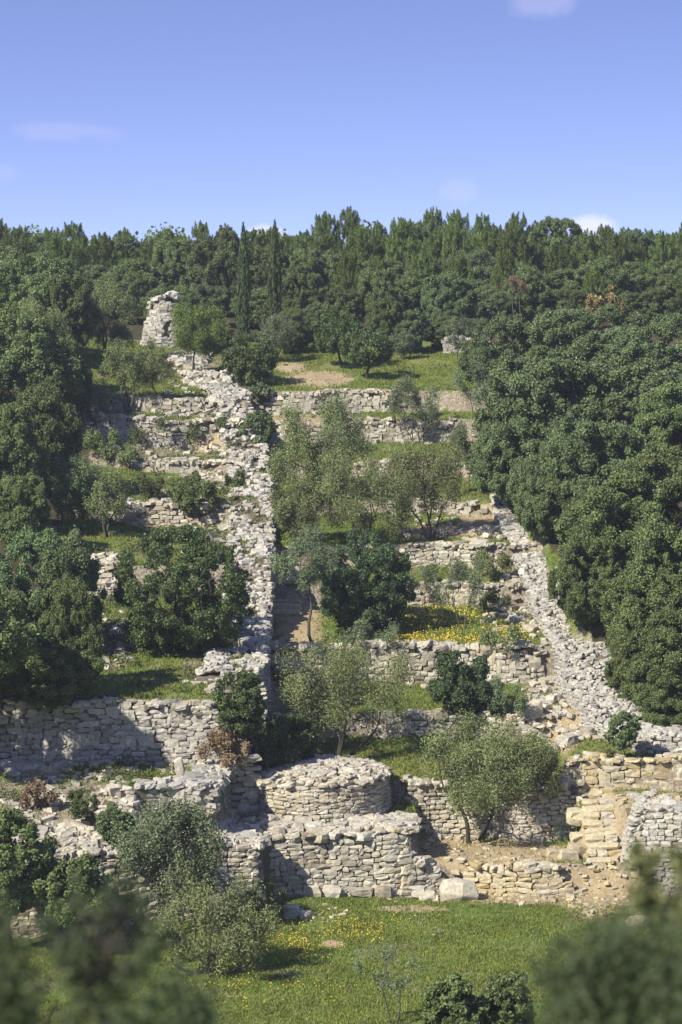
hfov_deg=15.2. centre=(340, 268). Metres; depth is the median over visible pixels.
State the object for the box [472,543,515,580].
shrub
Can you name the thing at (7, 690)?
evergreen oak
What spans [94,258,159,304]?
evergreen oak
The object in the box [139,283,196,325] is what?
evergreen oak
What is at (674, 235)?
pine tree
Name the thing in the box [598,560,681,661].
evergreen oak
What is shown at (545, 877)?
dry stone wall
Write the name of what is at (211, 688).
dry stone wall
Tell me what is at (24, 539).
evergreen oak
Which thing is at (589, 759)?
dry stone wall
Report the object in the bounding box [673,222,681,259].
pine tree
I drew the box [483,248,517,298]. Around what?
pine tree
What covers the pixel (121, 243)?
evergreen oak
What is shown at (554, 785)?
olive tree
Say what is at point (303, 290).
evergreen oak
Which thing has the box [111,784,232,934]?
olive tree
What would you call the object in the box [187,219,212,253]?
pine tree
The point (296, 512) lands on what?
olive tree
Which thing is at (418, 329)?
evergreen oak
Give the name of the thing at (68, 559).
olive tree
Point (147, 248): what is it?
pine tree
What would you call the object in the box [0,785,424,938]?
retaining wall
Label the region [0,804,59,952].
evergreen oak
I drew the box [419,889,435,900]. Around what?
boulder
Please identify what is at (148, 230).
woodland
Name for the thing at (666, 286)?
evergreen oak
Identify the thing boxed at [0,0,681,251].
sky
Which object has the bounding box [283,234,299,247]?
evergreen oak
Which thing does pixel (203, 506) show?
loose stones
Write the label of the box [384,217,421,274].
pine tree
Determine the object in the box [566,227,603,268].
pine tree
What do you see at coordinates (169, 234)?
pine tree
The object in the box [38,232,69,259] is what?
pine tree
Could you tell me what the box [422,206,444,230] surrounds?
pine tree
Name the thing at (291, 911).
boulder
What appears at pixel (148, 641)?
leafy shrub
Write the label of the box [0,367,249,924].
scrub tufts
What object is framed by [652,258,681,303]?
evergreen oak
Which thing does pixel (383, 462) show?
dry stone wall
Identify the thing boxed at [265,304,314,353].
evergreen oak
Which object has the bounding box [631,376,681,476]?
evergreen oak
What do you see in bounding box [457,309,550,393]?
evergreen oak
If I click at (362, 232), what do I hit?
pine tree
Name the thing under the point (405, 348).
olive tree
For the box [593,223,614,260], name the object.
pine tree
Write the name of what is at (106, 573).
dry stone wall
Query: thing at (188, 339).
bushy tree
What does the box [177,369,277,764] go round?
rubble wall
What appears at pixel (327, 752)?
dry grass
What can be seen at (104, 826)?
leafy shrub
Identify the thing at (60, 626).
evergreen oak
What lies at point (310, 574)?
olive tree
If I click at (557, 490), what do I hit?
evergreen oak
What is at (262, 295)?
evergreen oak
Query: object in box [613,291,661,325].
evergreen oak
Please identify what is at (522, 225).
pine tree
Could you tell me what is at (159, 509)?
dry stone wall
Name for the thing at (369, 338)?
bushy tree
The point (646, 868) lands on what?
olive tree
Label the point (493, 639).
shrub
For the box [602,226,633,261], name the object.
pine tree
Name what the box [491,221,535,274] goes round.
pine tree
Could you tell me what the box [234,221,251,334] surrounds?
cypress tree
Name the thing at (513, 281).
dead tree
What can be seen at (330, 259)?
evergreen oak
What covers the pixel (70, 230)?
pine tree
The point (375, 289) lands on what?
evergreen oak
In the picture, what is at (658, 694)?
evergreen oak
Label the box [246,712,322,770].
leafy shrub
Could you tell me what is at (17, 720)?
dry stone wall
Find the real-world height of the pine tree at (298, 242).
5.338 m
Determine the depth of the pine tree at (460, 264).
177.42 m
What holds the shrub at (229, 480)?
on the rubble wall at (257, 633)
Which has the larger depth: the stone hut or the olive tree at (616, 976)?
the stone hut
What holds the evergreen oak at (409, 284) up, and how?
on the terrain at (452, 399)
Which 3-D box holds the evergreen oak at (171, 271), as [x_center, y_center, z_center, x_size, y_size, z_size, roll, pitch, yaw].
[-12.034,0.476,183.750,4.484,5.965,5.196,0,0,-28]
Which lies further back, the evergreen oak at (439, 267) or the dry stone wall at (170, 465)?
the evergreen oak at (439, 267)
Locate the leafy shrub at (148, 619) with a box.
[109,523,256,655]
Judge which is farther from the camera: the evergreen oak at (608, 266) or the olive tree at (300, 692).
the evergreen oak at (608, 266)
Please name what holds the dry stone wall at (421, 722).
on the terrain at (452, 399)
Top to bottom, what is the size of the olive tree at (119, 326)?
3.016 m
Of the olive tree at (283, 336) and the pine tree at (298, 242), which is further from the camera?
the pine tree at (298, 242)
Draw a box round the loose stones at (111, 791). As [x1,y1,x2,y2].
[78,761,257,857]
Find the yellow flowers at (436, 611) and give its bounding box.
[385,603,541,642]
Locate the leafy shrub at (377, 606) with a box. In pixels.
[318,527,418,629]
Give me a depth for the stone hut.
162.43 m
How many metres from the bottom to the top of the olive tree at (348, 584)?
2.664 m
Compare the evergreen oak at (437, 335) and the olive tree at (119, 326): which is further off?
the evergreen oak at (437, 335)
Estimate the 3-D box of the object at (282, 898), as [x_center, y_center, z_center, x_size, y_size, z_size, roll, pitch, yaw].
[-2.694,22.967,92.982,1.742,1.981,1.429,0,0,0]
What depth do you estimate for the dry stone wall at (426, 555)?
124.19 m
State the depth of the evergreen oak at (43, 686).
99.12 m
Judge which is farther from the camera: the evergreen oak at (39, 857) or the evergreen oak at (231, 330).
the evergreen oak at (231, 330)
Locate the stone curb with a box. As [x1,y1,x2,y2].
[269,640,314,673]
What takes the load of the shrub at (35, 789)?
on the terrain at (452, 399)
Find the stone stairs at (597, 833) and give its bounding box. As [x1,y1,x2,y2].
[578,797,621,861]
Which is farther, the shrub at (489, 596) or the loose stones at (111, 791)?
the shrub at (489, 596)
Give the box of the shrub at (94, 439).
[82,426,121,455]
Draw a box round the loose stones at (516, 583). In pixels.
[268,388,568,739]
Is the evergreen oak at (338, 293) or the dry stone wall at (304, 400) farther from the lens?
the evergreen oak at (338, 293)
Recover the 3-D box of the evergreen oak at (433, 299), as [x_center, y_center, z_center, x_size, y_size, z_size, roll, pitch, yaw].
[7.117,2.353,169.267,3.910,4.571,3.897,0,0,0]
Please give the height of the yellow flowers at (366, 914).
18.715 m
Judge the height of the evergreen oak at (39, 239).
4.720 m
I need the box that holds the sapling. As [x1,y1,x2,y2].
[603,710,641,756]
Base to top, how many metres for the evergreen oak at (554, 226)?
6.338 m
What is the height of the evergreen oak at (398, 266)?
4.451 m
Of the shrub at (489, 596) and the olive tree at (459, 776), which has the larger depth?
the shrub at (489, 596)
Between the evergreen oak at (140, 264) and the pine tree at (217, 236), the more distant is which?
the pine tree at (217, 236)
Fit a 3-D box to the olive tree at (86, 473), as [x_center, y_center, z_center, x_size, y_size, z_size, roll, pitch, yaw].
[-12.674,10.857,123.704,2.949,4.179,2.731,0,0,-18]
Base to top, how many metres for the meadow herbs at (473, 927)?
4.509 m
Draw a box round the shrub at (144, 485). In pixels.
[136,471,166,496]
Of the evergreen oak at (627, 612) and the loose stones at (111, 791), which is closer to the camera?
the loose stones at (111, 791)
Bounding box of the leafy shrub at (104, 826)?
[94,801,136,845]
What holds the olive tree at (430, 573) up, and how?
on the terrain at (452, 399)
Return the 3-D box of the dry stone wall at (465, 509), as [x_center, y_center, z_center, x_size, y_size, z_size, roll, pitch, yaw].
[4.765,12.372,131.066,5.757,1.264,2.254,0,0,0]
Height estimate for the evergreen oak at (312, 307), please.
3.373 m
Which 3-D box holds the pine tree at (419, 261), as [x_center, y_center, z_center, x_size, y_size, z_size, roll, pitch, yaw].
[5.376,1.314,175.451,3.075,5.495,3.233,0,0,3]
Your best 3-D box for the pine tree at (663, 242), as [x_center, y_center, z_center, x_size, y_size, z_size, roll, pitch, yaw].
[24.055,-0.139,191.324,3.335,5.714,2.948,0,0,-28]
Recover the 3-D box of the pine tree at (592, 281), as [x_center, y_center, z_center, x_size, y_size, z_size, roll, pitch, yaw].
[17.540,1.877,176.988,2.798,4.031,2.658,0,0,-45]
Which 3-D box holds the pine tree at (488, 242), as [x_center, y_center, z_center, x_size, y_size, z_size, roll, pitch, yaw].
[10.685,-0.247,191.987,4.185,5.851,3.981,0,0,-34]
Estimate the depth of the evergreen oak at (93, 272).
183.22 m
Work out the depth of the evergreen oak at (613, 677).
108.24 m
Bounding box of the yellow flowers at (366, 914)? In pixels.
[144,354,544,1013]
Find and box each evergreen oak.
[0,243,28,292]
[0,247,72,353]
[0,313,82,427]
[0,374,83,486]
[0,403,51,520]
[0,470,52,543]
[0,521,108,641]
[0,585,40,677]
[0,594,36,708]
[0,627,107,715]
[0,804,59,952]
[22,250,75,302]
[26,571,103,687]
[28,333,92,407]
[30,234,61,254]
[38,270,101,352]
[42,851,114,942]
[70,264,107,297]
[94,236,146,270]
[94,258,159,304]
[95,268,151,322]
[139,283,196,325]
[145,235,204,292]
[185,227,253,311]
[189,283,230,324]
[194,319,235,353]
[225,244,293,310]
[228,284,269,329]
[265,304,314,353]
[280,271,323,321]
[281,246,329,296]
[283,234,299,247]
[303,300,348,343]
[304,282,364,329]
[316,249,362,299]
[349,258,416,286]
[354,267,404,326]
[365,294,407,351]
[382,308,431,349]
[391,270,432,320]
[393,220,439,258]
[401,256,458,305]
[419,270,476,322]
[426,315,470,347]
[438,247,496,299]
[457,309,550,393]
[461,285,515,326]
[465,317,493,340]
[468,405,549,509]
[470,348,611,468]
[488,258,546,310]
[502,265,550,323]
[506,446,572,546]
[525,303,629,377]
[525,453,598,543]
[526,215,585,272]
[533,268,583,308]
[535,411,653,528]
[544,288,594,321]
[546,350,681,457]
[546,532,622,635]
[551,468,675,588]
[564,255,630,304]
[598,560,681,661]
[602,633,661,692]
[603,310,681,397]
[610,228,655,287]
[610,445,681,559]
[613,260,658,307]
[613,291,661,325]
[613,517,681,632]
[614,678,638,708]
[616,607,681,715]
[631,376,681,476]
[633,662,681,726]
[645,274,681,317]
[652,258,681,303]
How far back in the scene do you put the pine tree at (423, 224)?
201.33 m
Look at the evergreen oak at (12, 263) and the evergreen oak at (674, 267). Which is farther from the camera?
the evergreen oak at (674, 267)
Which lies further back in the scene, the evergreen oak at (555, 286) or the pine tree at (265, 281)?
the pine tree at (265, 281)
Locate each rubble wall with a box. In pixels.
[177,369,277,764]
[489,493,681,754]
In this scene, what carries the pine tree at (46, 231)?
on the terrain at (452, 399)
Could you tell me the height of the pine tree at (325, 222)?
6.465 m
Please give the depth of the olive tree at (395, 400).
143.02 m
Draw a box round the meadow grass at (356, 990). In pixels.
[0,776,681,1023]
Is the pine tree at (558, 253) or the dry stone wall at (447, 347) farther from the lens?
the pine tree at (558, 253)
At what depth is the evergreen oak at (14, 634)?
95.19 m
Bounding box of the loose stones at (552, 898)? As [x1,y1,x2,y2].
[298,762,681,919]
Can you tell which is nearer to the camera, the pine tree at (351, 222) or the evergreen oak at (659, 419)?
the evergreen oak at (659, 419)
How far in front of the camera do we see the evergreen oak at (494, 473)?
128.10 m
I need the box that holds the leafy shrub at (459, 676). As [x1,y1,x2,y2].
[426,648,495,717]
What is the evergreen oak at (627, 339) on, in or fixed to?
on the terrain at (452, 399)
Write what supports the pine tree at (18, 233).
on the terrain at (452, 399)
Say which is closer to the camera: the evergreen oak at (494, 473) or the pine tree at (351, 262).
the evergreen oak at (494, 473)
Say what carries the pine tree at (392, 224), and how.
on the terrain at (452, 399)
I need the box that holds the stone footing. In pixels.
[546,807,655,887]
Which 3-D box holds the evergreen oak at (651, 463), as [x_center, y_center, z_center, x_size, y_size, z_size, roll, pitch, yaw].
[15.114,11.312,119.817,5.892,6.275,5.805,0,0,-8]
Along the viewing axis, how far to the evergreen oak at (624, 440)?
122.30 m
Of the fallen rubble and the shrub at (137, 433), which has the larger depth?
the shrub at (137, 433)
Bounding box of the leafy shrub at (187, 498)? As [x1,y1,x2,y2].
[170,469,221,519]
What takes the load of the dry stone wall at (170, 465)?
on the terrain at (452, 399)
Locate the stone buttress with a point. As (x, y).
(425, 871)
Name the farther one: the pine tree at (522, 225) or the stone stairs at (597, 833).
the pine tree at (522, 225)
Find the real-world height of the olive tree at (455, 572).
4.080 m
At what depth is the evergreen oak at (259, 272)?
179.42 m
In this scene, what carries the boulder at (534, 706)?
on the terrain at (452, 399)
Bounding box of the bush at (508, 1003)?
[476,970,536,1023]
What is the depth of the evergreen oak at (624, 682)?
107.94 m
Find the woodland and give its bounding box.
[8,219,680,262]
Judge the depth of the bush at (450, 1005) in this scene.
71.68 m
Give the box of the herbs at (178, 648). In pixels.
[0,346,648,930]
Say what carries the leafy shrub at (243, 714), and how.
on the terrain at (452, 399)
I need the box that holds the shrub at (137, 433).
[123,407,204,445]
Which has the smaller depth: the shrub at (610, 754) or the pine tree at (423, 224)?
the shrub at (610, 754)
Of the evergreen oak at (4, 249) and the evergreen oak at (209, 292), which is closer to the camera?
the evergreen oak at (209, 292)
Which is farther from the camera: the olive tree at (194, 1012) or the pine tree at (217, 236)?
the pine tree at (217, 236)
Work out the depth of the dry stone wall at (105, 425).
140.07 m
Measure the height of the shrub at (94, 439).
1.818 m
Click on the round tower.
(327, 787)
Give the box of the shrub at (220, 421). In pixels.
[214,414,233,427]
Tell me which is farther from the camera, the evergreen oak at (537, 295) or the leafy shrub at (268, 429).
the evergreen oak at (537, 295)
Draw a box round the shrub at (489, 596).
[478,589,512,609]
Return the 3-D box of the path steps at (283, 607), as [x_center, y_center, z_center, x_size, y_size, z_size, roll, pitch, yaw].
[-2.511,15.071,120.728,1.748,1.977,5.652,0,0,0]
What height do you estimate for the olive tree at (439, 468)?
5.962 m
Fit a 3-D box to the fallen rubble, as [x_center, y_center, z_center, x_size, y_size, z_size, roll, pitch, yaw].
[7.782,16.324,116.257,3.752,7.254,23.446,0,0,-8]
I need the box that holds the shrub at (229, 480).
[223,467,246,486]
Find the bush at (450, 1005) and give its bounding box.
[420,972,490,1023]
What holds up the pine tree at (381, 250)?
on the terrain at (452, 399)
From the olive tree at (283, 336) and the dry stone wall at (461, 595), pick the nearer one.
the dry stone wall at (461, 595)
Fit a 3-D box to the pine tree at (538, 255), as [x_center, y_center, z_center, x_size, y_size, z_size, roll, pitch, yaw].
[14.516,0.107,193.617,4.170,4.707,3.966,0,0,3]
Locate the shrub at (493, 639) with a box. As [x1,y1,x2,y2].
[476,619,525,651]
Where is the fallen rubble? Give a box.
[468,524,613,741]
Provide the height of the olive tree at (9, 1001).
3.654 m
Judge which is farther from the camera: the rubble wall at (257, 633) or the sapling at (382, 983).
the rubble wall at (257, 633)
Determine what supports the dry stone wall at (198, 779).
on the terrain at (452, 399)
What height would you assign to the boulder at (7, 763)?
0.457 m
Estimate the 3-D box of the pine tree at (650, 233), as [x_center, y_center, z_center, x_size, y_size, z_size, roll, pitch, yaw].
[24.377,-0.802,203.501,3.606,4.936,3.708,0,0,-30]
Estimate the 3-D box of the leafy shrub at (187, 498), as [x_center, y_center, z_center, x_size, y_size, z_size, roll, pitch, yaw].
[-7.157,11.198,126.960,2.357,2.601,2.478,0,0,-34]
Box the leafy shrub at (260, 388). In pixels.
[246,382,274,403]
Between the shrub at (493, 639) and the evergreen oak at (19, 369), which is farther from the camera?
the evergreen oak at (19, 369)
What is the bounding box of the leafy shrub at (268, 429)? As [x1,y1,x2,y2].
[237,410,276,443]
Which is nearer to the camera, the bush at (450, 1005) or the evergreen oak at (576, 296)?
the bush at (450, 1005)
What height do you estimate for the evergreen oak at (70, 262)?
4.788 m
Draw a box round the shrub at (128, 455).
[95,440,139,469]
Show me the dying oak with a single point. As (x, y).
(598, 300)
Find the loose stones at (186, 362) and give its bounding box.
[167,348,241,388]
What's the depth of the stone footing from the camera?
98.28 m
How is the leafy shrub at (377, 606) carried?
on the terrain at (452, 399)
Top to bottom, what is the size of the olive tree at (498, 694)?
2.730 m
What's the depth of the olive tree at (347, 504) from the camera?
123.82 m
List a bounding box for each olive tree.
[0,863,75,1023]
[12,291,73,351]
[34,860,178,1023]
[35,530,97,613]
[48,449,104,530]
[74,374,113,426]
[76,939,282,1023]
[82,461,134,537]
[88,272,138,358]
[97,336,151,411]
[107,318,138,361]
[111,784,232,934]
[125,337,176,395]
[144,863,290,977]
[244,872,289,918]
[254,307,296,360]
[261,378,377,492]
[265,466,327,554]
[266,619,423,755]
[267,520,341,641]
[313,444,420,546]
[320,578,367,628]
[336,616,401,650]
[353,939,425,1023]
[382,432,472,538]
[384,370,440,443]
[389,330,415,359]
[406,560,439,590]
[420,702,557,843]
[425,550,485,629]
[443,314,476,370]
[443,420,490,495]
[449,358,492,417]
[487,671,530,719]
[499,728,564,806]
[513,871,681,1023]
[621,839,681,976]
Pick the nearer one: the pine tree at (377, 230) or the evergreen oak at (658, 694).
the evergreen oak at (658, 694)
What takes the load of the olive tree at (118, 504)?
on the terrain at (452, 399)
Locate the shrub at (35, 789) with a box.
[15,777,59,809]
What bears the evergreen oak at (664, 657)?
on the terrain at (452, 399)
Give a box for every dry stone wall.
[0,696,261,814]
[82,411,191,449]
[85,390,213,416]
[94,498,187,524]
[94,557,124,593]
[98,758,230,827]
[137,456,221,478]
[204,679,263,742]
[254,388,392,415]
[270,419,456,444]
[285,638,547,688]
[347,458,414,477]
[367,707,545,741]
[381,498,489,519]
[397,761,586,843]
[399,539,496,570]
[408,579,503,609]
[441,334,489,353]
[451,859,585,905]
[560,751,681,803]
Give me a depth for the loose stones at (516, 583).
115.99 m
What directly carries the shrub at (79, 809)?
on the terrain at (452, 399)
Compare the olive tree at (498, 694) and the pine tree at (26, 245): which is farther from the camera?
the pine tree at (26, 245)
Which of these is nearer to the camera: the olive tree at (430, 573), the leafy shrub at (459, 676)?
the leafy shrub at (459, 676)
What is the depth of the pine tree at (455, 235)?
190.39 m
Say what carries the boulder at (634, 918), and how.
on the terrain at (452, 399)
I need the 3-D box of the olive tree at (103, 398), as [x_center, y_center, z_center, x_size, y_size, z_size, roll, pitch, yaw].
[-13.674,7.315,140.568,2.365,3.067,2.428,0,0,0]
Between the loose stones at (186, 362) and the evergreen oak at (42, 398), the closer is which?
the evergreen oak at (42, 398)
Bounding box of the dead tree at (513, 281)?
[504,274,529,316]
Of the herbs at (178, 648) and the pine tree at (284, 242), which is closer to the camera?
the herbs at (178, 648)
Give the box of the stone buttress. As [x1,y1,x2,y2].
[396,846,443,896]
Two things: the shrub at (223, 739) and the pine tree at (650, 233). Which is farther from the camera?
the pine tree at (650, 233)
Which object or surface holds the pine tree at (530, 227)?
on the terrain at (452, 399)
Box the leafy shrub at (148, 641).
[124,623,155,645]
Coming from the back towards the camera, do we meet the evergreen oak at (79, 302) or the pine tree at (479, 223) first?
the pine tree at (479, 223)
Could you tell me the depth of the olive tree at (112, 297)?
155.70 m
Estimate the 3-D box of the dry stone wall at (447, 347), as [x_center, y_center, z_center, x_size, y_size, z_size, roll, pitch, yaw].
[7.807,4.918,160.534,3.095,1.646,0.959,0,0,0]
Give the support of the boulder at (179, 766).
on the terrain at (452, 399)
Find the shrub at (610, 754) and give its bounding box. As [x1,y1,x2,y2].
[597,748,615,757]
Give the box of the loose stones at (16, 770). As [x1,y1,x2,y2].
[0,695,225,857]
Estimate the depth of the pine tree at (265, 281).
190.50 m
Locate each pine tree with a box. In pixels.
[0,218,12,242]
[0,235,19,260]
[11,224,30,243]
[11,235,37,256]
[36,227,63,247]
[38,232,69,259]
[50,236,94,269]
[57,220,90,268]
[83,232,122,277]
[111,226,139,257]
[117,257,138,292]
[133,237,164,270]
[156,228,174,256]
[172,233,185,255]
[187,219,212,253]
[209,223,239,282]
[245,228,269,248]
[252,253,266,284]
[258,226,278,247]
[262,232,296,280]
[289,233,314,273]
[298,228,314,244]
[310,211,344,261]
[312,233,340,263]
[330,248,360,299]
[335,206,364,276]
[339,223,381,267]
[355,256,391,318]
[364,220,388,257]
[373,234,396,271]
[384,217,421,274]
[389,216,404,236]
[402,249,440,321]
[410,219,427,253]
[421,227,452,269]
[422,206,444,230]
[439,208,470,255]
[439,221,468,272]
[441,251,475,303]
[466,212,496,266]
[467,228,500,276]
[477,222,506,249]
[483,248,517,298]
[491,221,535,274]
[507,211,529,260]
[522,240,550,273]
[524,220,549,247]
[543,242,575,282]
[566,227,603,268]
[578,267,610,309]
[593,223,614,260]
[600,231,635,290]
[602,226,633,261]
[624,240,651,290]
[631,228,665,268]
[645,229,677,289]
[656,232,680,268]
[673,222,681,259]
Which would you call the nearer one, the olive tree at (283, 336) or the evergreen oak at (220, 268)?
the olive tree at (283, 336)
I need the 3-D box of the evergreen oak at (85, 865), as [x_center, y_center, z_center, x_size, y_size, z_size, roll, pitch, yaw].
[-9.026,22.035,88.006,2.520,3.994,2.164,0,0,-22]
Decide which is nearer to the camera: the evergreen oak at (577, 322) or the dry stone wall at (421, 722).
the dry stone wall at (421, 722)
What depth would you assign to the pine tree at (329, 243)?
191.72 m
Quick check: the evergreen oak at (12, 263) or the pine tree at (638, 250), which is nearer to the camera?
the evergreen oak at (12, 263)
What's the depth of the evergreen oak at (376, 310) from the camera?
160.30 m
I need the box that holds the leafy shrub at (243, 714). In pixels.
[212,670,266,802]
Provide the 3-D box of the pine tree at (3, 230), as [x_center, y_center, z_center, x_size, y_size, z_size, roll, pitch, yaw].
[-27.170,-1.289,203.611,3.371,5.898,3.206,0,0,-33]
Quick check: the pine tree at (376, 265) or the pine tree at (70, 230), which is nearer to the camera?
the pine tree at (376, 265)
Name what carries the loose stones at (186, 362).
on the terrain at (452, 399)
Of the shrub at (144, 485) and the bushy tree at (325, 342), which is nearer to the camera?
the shrub at (144, 485)
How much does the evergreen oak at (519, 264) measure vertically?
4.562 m
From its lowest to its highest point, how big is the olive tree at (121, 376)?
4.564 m
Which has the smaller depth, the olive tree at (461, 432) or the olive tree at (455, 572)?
the olive tree at (455, 572)
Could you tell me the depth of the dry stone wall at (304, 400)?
146.01 m
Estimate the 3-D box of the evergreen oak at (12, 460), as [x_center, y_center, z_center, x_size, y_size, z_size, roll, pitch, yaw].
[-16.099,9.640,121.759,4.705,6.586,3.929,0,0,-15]
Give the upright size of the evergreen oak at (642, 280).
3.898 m
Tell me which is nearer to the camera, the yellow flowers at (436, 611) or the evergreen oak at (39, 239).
the yellow flowers at (436, 611)
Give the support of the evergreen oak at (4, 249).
on the terrain at (452, 399)
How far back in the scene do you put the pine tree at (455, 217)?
201.97 m
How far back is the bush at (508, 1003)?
72.56 m
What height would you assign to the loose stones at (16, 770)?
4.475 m
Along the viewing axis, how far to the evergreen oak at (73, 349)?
139.71 m
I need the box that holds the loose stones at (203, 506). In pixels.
[87,364,253,671]
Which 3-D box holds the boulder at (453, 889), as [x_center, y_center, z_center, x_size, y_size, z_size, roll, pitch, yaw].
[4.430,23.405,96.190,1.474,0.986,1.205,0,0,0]
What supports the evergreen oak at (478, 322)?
on the terrain at (452, 399)
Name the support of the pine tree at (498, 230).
on the terrain at (452, 399)
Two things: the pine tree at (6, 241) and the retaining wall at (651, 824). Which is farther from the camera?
the pine tree at (6, 241)
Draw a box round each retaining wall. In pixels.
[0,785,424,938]
[619,789,681,896]
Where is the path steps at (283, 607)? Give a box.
[273,561,305,615]
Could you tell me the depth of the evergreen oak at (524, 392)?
129.67 m
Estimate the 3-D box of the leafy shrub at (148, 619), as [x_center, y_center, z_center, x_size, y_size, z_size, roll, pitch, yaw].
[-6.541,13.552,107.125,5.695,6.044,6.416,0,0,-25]
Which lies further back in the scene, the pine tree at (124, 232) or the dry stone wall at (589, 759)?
the pine tree at (124, 232)
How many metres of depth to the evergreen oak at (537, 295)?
171.00 m
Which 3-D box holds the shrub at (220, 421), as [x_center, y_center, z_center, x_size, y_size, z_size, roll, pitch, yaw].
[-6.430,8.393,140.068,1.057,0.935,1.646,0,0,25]
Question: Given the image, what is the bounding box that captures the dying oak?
[583,284,624,332]
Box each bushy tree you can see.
[169,297,230,369]
[220,331,280,386]
[309,302,360,367]
[337,326,393,378]
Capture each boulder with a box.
[0,759,39,768]
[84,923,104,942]
[174,757,185,775]
[282,904,299,918]
[299,910,311,918]
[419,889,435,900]
[439,877,478,901]
[517,698,542,718]
[555,733,578,747]
[625,915,646,926]
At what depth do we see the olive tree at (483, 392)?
143.19 m
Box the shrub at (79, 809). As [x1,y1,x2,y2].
[67,788,98,824]
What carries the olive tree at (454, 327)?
on the terrain at (452, 399)
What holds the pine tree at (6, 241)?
on the terrain at (452, 399)
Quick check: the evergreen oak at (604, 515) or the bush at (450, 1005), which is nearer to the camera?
the bush at (450, 1005)
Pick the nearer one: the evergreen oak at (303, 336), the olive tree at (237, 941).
the olive tree at (237, 941)
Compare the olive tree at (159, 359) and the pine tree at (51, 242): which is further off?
the pine tree at (51, 242)
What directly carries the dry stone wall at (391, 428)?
on the terrain at (452, 399)
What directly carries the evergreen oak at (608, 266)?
on the terrain at (452, 399)
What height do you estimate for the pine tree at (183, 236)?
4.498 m
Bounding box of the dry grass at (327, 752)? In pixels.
[3,340,679,1023]
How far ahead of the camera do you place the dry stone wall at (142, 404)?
142.18 m
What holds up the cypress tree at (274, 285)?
on the terrain at (452, 399)
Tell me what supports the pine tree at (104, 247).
on the terrain at (452, 399)
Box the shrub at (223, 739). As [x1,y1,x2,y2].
[195,722,250,772]
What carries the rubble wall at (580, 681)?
on the terrain at (452, 399)
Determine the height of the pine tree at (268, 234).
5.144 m
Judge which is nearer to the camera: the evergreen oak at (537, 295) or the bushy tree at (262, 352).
the bushy tree at (262, 352)
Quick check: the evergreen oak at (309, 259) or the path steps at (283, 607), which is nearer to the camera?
the path steps at (283, 607)
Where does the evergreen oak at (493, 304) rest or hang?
on the terrain at (452, 399)
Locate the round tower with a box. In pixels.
[254,754,392,821]
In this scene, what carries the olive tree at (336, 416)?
on the terrain at (452, 399)
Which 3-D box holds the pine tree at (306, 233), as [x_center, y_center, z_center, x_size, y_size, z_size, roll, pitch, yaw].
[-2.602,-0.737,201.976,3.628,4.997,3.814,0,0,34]
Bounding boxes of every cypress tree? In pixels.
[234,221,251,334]
[265,220,283,315]
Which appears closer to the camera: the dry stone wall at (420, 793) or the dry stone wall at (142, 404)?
the dry stone wall at (420, 793)
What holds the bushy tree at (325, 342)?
on the terrain at (452, 399)
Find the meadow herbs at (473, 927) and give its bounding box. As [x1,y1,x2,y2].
[0,784,681,1021]
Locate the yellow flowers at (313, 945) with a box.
[204,916,383,990]
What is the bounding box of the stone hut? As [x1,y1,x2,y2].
[140,291,183,348]
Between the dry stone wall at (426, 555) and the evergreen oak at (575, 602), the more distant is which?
the dry stone wall at (426, 555)
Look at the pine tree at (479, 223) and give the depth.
200.55 m
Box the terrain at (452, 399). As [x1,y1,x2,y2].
[0,279,681,1023]
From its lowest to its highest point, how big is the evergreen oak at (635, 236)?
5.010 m
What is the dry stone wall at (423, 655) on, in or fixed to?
on the terrain at (452, 399)
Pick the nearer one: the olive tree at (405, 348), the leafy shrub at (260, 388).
the leafy shrub at (260, 388)
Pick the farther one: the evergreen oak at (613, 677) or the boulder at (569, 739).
the evergreen oak at (613, 677)
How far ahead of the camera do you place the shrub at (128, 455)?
135.83 m
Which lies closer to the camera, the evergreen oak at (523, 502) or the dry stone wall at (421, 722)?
the dry stone wall at (421, 722)
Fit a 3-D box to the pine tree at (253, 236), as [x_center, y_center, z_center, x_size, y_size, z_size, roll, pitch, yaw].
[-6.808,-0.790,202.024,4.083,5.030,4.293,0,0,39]
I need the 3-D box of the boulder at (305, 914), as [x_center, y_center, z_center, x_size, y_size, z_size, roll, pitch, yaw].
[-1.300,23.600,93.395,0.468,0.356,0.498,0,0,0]
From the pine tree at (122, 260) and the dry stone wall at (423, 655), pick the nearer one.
the dry stone wall at (423, 655)
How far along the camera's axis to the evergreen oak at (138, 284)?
175.41 m
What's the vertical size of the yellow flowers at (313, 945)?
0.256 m
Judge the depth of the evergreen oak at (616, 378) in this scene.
129.70 m
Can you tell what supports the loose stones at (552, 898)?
on the terrain at (452, 399)

